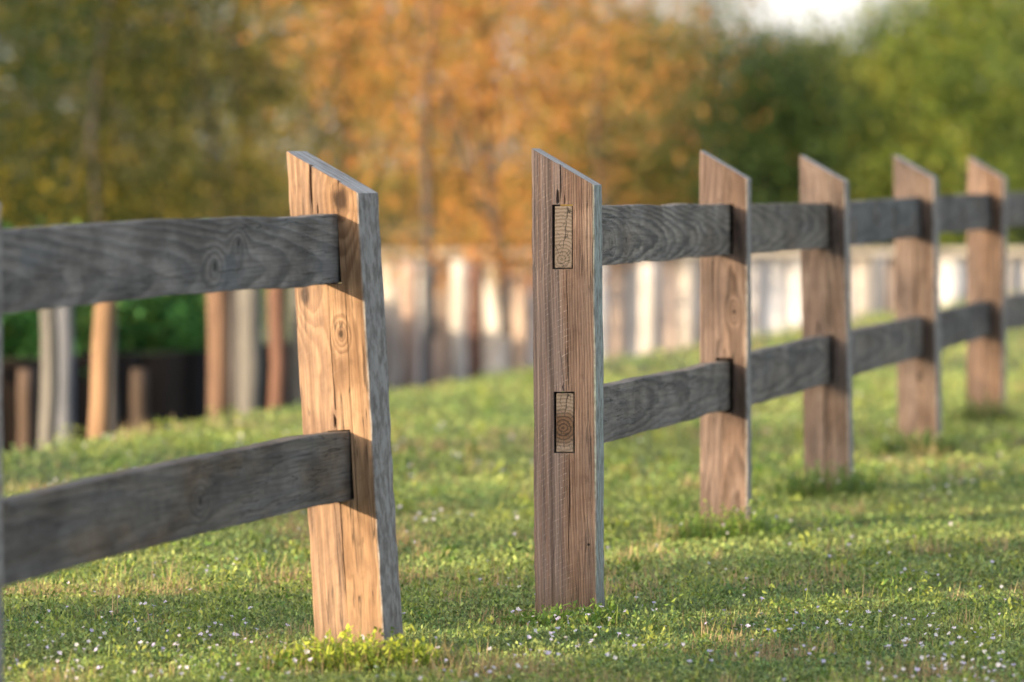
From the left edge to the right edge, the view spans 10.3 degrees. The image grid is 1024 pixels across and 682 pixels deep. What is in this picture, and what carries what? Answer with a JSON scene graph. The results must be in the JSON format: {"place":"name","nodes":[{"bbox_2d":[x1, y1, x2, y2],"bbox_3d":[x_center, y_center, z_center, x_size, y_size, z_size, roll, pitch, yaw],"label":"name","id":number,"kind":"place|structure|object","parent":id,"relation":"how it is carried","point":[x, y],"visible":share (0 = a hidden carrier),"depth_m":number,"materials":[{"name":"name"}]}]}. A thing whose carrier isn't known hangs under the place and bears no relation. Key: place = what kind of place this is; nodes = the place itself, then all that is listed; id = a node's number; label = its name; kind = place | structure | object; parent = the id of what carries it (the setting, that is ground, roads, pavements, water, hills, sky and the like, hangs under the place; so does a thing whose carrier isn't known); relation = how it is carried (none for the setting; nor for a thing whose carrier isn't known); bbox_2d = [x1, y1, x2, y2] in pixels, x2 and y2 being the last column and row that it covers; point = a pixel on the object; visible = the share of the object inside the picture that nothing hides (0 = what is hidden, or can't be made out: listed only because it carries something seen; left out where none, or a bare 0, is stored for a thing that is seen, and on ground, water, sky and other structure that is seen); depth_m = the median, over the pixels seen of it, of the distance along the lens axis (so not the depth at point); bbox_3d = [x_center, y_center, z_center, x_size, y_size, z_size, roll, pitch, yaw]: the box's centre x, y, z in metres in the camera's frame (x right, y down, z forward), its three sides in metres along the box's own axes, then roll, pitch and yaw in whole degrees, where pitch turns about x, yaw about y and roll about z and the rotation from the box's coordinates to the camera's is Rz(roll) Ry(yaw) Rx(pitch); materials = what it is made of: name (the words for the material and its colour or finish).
{"place":"outdoors","nodes":[
{"label":"outdoors","id":0,"kind":"place"},
{"bbox_2d":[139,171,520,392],"bbox_3d":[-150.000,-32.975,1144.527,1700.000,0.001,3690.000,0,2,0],"label":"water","id":1,"kind":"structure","parent":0,"point":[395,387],"depth_m":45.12,"materials":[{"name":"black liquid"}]},
{"bbox_2d":[290,288,300,408],"bbox_3d":[-1.162,0.437,31.026,0.108,1.800,0.110,0,2,0],"label":"piling","id":2,"kind":"object","parent":1,"relation":"in","point":[295,396],"visible":0.19,"depth_m":30.98,"materials":[{"name":"brown wood"}]},
{"bbox_2d":[450,260,467,380],"bbox_3d":[-0.392,0.193,42.524,0.135,1.590,0.134,0,2,0],"label":"piling","id":3,"kind":"object","parent":1,"relation":"in","point":[459,342],"visible":0.5,"depth_m":42.47,"materials":[{"name":"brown wood"}]},
{"bbox_2d":[638,262,660,354],"bbox_3d":[1.010,0.210,42.023,0.182,1.588,0.181,0,2,0],"label":"piling","id":4,"kind":"object","parent":1,"relation":"in","point":[649,314],"visible":0.35,"depth_m":41.95,"materials":[{"name":"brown wood"}]},
{"bbox_2d":[0,0,1017,170],"label":"sky","id":5,"kind":"structure","parent":0,"point":[823,6],"materials":[{"name":"white"}]},
{"bbox_2d":[2,291,1023,681],"bbox_3d":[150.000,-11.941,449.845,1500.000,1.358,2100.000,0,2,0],"label":"lawn ground","id":6,"kind":"structure","parent":0,"point":[638,366],"depth_m":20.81,"materials":[{"name":"plant"}]},
{"bbox_2d":[17,369,33,452],"bbox_3d":[-2.357,0.788,27.635,0.088,1.304,0.089,0,2,0],"label":"wooden post","id":7,"kind":"object","parent":6,"relation":"in","point":[25,412],"visible":0.3,"depth_m":27.59,"materials":[{"name":"brown wood"}]},
{"bbox_2d":[38,308,58,450],"bbox_3d":[-1.871,0.588,23.029,0.091,1.982,0.088,0,2,0],"label":"wooden post","id":8,"kind":"object","parent":6,"relation":"in","point":[49,393],"visible":0.33,"depth_m":22.98,"materials":[{"name":"grey wood"}]},
{"bbox_2d":[56,306,74,447],"bbox_3d":[-2.229,0.459,28.427,0.112,1.913,0.106,0,2,0],"label":"wooden post","id":9,"kind":"object","parent":6,"relation":"in","point":[66,372],"visible":0.3,"depth_m":28.38,"materials":[{"name":"grey wood"}]},
{"bbox_2d":[87,301,115,442],"bbox_3d":[-1.592,0.638,21.829,0.164,1.959,0.099,0,2,0],"label":"wooden post","id":10,"kind":"object","parent":6,"relation":"in","point":[99,422],"visible":0.37,"depth_m":21.78,"materials":[{"name":"brown wood"}]},
{"bbox_2d":[110,314,116,436],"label":"wooden post","id":11,"kind":"object","parent":6,"relation":"in","point":[113,426],"visible":0.11,"depth_m":27.00,"materials":[{"name":"brown wood"}]},
{"bbox_2d":[130,369,148,432],"bbox_3d":[-1.871,0.775,28.636,0.098,1.269,0.097,-1,2,-22],"label":"wooden post","id":12,"kind":"object","parent":6,"relation":"in","point":[139,405],"visible":0.19,"depth_m":28.59,"materials":[{"name":"brown wood"}]},
{"bbox_2d":[0,151,403,681],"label":"wooden fence","id":13,"kind":"object","parent":6,"relation":"on","point":[331,468],"visible":0.91,"depth_m":11.10,"materials":[{"name":"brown wood"}]},
{"bbox_2d":[206,291,230,422],"bbox_3d":[-1.311,0.537,25.528,0.116,1.934,0.116,0,2,0],"label":"wooden post","id":14,"kind":"object","parent":6,"relation":"in","point":[218,337],"visible":0.2,"depth_m":25.47,"materials":[{"name":"brown wood"}]},
{"bbox_2d":[230,290,238,417],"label":"wooden post","id":15,"kind":"object","parent":6,"relation":"in","point":[234,330],"visible":0.09,"depth_m":28.48,"materials":[{"name":"grey wood"}]},
{"bbox_2d":[238,289,261,418],"bbox_3d":[-1.216,0.513,26.530,0.124,1.920,0.121,0,2,0],"label":"wooden post","id":16,"kind":"object","parent":6,"relation":"in","point":[249,360],"visible":0.23,"depth_m":26.47,"materials":[{"name":"grey wood"}]},
{"bbox_2d":[267,289,287,411],"bbox_3d":[-1.111,0.501,27.026,0.098,1.914,0.097,0,2,0],"label":"wooden post","id":17,"kind":"object","parent":6,"relation":"in","point":[277,351],"visible":0.26,"depth_m":26.98,"materials":[{"name":"brown wood"}]},
{"bbox_2d":[147,624,533,677],"bbox_3d":[-0.349,0.621,11.448,0.790,0.105,0.493,0,2,0],"label":"weed clump","id":18,"kind":"object","parent":6,"relation":"on","point":[334,655],"visible":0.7,"depth_m":11.38,"materials":[{"name":"green plant"}]},
{"bbox_2d":[401,260,418,391],"bbox_3d":[-0.755,0.204,42.024,0.135,1.598,0.136,0,2,0],"label":"board","id":19,"kind":"object","parent":6,"relation":"on","point":[409,334],"visible":0.59,"depth_m":41.97,"materials":[{"name":"brown wood"}]},
{"bbox_2d":[421,265,431,388],"bbox_3d":[-0.599,0.264,40.028,0.080,1.600,0.081,0,2,0],"label":"board","id":20,"kind":"object","parent":6,"relation":"on","point":[426,350],"visible":0.59,"depth_m":39.99,"materials":[{"name":"brown wood"}]},
{"bbox_2d":[468,263,482,381],"bbox_3d":[-0.276,0.193,43.029,0.126,1.560,0.124,0,2,0],"label":"board","id":21,"kind":"object","parent":6,"relation":"on","point":[475,281],"visible":0.59,"depth_m":42.97,"materials":[{"name":"brown wood"}]},
{"bbox_2d":[4,394,1023,681],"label":"lawn flowers","id":22,"kind":"object","parent":6,"relation":"on","point":[536,632],"visible":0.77,"depth_m":11.80,"materials":[{"name":"white plant"}]},
{"bbox_2d":[473,603,664,629],"bbox_3d":[0.121,0.607,12.536,0.447,0.068,0.308,0,2,-9],"label":"weed clump","id":23,"kind":"object","parent":6,"relation":"on","point":[596,614],"visible":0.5,"depth_m":12.51,"materials":[{"name":"green plant"}]},
{"bbox_2d":[577,596,620,616],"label":"weed clump","id":24,"kind":"object","parent":6,"relation":"on","point":[594,606],"visible":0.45,"depth_m":12.61,"materials":[{"name":"green plant"}]},
{"bbox_2d":[381,248,1023,383],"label":"fence","id":25,"kind":"object","parent":6,"relation":"on","point":[776,291],"visible":0.18,"depth_m":46.34,"materials":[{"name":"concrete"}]},
{"bbox_2d":[686,260,692,346],"bbox_3d":[1.342,0.182,43.024,0.059,1.582,0.059,0,2,0],"label":"board","id":26,"kind":"object","parent":25,"relation":"attached to","point":[689,298],"visible":0.42,"depth_m":42.99,"materials":[{"name":"brown wood"}]},
{"bbox_2d":[874,254,887,316],"bbox_3d":[2.989,0.087,46.223,0.118,1.578,0.116,0,2,0],"label":"board","id":27,"kind":"object","parent":25,"relation":"attached to","point":[881,283],"visible":0.27,"depth_m":46.16,"materials":[{"name":"brown wood"}]},
{"bbox_2d":[616,499,816,547],"bbox_3d":[0.559,0.490,15.355,0.568,0.128,0.396,0,2,0],"label":"weed clump","id":28,"kind":"object","parent":6,"relation":"on","point":[734,529],"visible":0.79,"depth_m":15.35,"materials":[{"name":"green plant"}]},
{"bbox_2d":[532,148,1023,614],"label":"wooden fence","id":29,"kind":"object","parent":6,"relation":"on","point":[724,229],"visible":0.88,"depth_m":15.56,"materials":[{"name":"brown wood"}]},
{"bbox_2d":[751,460,936,503],"bbox_3d":[0.986,0.424,17.306,0.564,0.141,0.429,1,2,24],"label":"weed clump","id":30,"kind":"object","parent":6,"relation":"on","point":[842,483],"visible":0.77,"depth_m":17.29,"materials":[{"name":"green plant"}]},
{"bbox_2d":[854,426,1001,458],"bbox_3d":[1.456,0.351,20.110,0.538,0.118,0.318,0,2,0],"label":"weed clump","id":31,"kind":"object","parent":6,"relation":"on","point":[926,441],"visible":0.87,"depth_m":20.09,"materials":[{"name":"green plant"}]},
{"bbox_2d":[942,389,1023,429],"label":"weed clump","id":32,"kind":"object","parent":6,"relation":"on","point":[994,415],"visible":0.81,"depth_m":22.30,"materials":[{"name":"green plant"}]},
{"bbox_2d":[2,172,1023,359],"bbox_3d":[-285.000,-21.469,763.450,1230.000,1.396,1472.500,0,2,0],"label":"bank ground","id":33,"kind":"structure","parent":0,"point":[265,330],"depth_m":70.45,"materials":[{"name":"soil"}]},
{"bbox_2d":[1,218,143,379],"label":"bush","id":34,"kind":"object","parent":33,"relation":"on","point":[18,328],"visible":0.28,"depth_m":29.61,"materials":[{"name":"green plant"}]},
{"bbox_2d":[0,0,190,227],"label":"broadleaf tree","id":35,"kind":"object","parent":33,"relation":"on","point":[19,195],"visible":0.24,"depth_m":61.92,"materials":[{"name":"green plant"}]},
{"bbox_2d":[0,0,195,228],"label":"cypress tree","id":36,"kind":"object","parent":33,"relation":"on","point":[53,218],"visible":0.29,"depth_m":53.97,"materials":[{"name":"green plant"}]},
{"bbox_2d":[3,210,195,354],"bbox_3d":[-2.297,-0.172,30.372,1.200,1.057,1.168,0,2,0],"label":"bush","id":37,"kind":"object","parent":33,"relation":"on","point":[87,334],"visible":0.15,"depth_m":30.36,"materials":[{"name":"green plant"}]},
{"bbox_2d":[0,0,248,225],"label":"broadleaf tree","id":38,"kind":"object","parent":33,"relation":"on","point":[49,97],"visible":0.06,"depth_m":97.60,"materials":[{"name":"green plant"}]},
{"bbox_2d":[2,342,290,454],"bbox_3d":[-30.470,0.519,36.571,59.067,1.300,18.118,0,2,0],"label":"bulkhead","id":39,"kind":"object","parent":33,"relation":"on","point":[177,385],"visible":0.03,"depth_m":30.06,"materials":[{"name":"black"}]},
{"bbox_2d":[8,3,331,218],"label":"broadleaf tree","id":40,"kind":"object","parent":33,"relation":"on","point":[217,135],"visible":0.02,"depth_m":99.49,"materials":[{"name":"orange plant"}]},
{"bbox_2d":[81,293,261,351],"bbox_3d":[-1.916,-0.129,30.762,1.110,0.999,1.059,1,2,37],"label":"bush","id":41,"kind":"object","parent":33,"relation":"on","point":[160,305],"visible":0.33,"depth_m":30.58,"materials":[{"name":"green plant"}]},
{"bbox_2d":[0,0,355,226],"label":"broadleaf tree","id":42,"kind":"object","parent":33,"relation":"on","point":[115,155],"visible":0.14,"depth_m":69.46,"materials":[{"name":"green plant"}]},
{"bbox_2d":[0,0,398,228],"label":"cypress tree","id":43,"kind":"object","parent":33,"relation":"on","point":[94,166],"visible":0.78,"depth_m":49.66,"materials":[{"name":"green plant"}]},
{"bbox_2d":[152,289,285,349],"bbox_3d":[-1.792,-0.165,31.262,1.106,0.988,1.100,0,2,0],"label":"bush","id":44,"kind":"object","parent":33,"relation":"on","point":[203,341],"visible":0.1,"depth_m":30.99,"materials":[{"name":"green plant"}]},
{"bbox_2d":[6,0,451,222],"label":"cypress tree","id":45,"kind":"object","parent":33,"relation":"on","point":[229,115],"visible":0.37,"depth_m":55.80,"materials":[{"name":"orange plant"}]},
{"bbox_2d":[48,0,504,240],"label":"broadleaf tree","id":46,"kind":"object","parent":33,"relation":"on","point":[240,102],"visible":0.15,"depth_m":65.77,"materials":[{"name":"orange plant"}]},
{"bbox_2d":[134,0,506,256],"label":"cypress tree","id":47,"kind":"object","parent":33,"relation":"on","point":[346,148],"visible":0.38,"depth_m":57.97,"materials":[{"name":"plant"}]},
{"bbox_2d":[162,0,528,239],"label":"broadleaf tree","id":48,"kind":"object","parent":33,"relation":"on","point":[354,102],"visible":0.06,"depth_m":77.61,"materials":[{"name":"orange plant"}]},
{"bbox_2d":[211,0,589,222],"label":"broadleaf tree","id":49,"kind":"object","parent":33,"relation":"on","point":[393,216],"visible":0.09,"depth_m":103.53,"materials":[{"name":"orange plant"}]},
{"bbox_2d":[167,0,688,336],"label":"cypress tree","id":50,"kind":"object","parent":33,"relation":"on","point":[428,231],"visible":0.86,"depth_m":45.06,"materials":[{"name":"plant"}]},
{"bbox_2d":[261,0,651,245],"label":"broadleaf tree","id":51,"kind":"object","parent":33,"relation":"on","point":[482,29],"visible":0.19,"depth_m":71.63,"materials":[{"name":"orange plant"}]},
{"bbox_2d":[190,0,752,336],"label":"cypress tree","id":52,"kind":"object","parent":33,"relation":"on","point":[485,89],"visible":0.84,"depth_m":45.06,"materials":[{"name":"plant"}]},
{"bbox_2d":[399,0,754,233],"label":"broadleaf tree","id":53,"kind":"object","parent":33,"relation":"on","point":[584,104],"visible":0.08,"depth_m":79.70,"materials":[{"name":"orange plant"}]},
{"bbox_2d":[375,0,795,256],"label":"cypress tree","id":54,"kind":"object","parent":33,"relation":"on","point":[595,148],"visible":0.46,"depth_m":55.90,"materials":[{"name":"orange plant"}]},
{"bbox_2d":[493,8,741,203],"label":"broadleaf tree","id":55,"kind":"object","parent":33,"relation":"on","point":[592,107],"depth_m":107.79,"materials":[{"name":"orange plant"}]},
{"bbox_2d":[477,0,838,246],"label":"broadleaf tree","id":56,"kind":"object","parent":33,"relation":"on","point":[645,172],"visible":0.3,"depth_m":69.69,"materials":[{"name":"orange plant"}]},
{"bbox_2d":[603,0,836,204],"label":"broadleaf tree","id":57,"kind":"object","parent":33,"relation":"on","point":[714,19],"visible":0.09,"depth_m":83.70,"materials":[{"name":"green plant"}]},
{"bbox_2d":[621,0,946,246],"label":"shrub","id":58,"kind":"object","parent":33,"relation":"on","point":[756,146],"visible":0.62,"depth_m":67.66,"materials":[{"name":"green plant"}]},
{"bbox_2d":[690,1,990,203],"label":"shrub","id":59,"kind":"object","parent":33,"relation":"on","point":[839,43],"visible":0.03,"depth_m":79.67,"materials":[{"name":"green plant"}]},
{"bbox_2d":[690,11,1009,191],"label":"broadleaf tree","id":60,"kind":"object","parent":33,"relation":"on","point":[829,32],"depth_m":109.55,"materials":[{"name":"green plant"}]},
{"bbox_2d":[749,0,994,246],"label":"shrub","id":61,"kind":"object","parent":33,"relation":"on","point":[863,39],"visible":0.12,"depth_m":71.68,"materials":[{"name":"green plant"}]},
{"bbox_2d":[785,0,1023,247],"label":"tree","id":62,"kind":"object","parent":33,"relation":"on","point":[964,74],"visible":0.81,"depth_m":67.56,"materials":[{"name":"green plant"}]},
{"bbox_2d":[835,0,1012,185],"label":"broadleaf tree","id":63,"kind":"object","parent":33,"relation":"on","point":[906,46],"visible":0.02,"depth_m":89.92,"materials":[{"name":"green plant"}]},
{"bbox_2d":[893,0,1023,247],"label":"tree","id":64,"kind":"object","parent":33,"relation":"on","point":[1011,148],"visible":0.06,"depth_m":69.93,"materials":[{"name":"green plant"}]},
{"bbox_2d":[901,0,1023,234],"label":"broadleaf tree","id":65,"kind":"object","parent":33,"relation":"on","point":[1015,45],"visible":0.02,"depth_m":83.52,"materials":[{"name":"green plant"}]}
]}

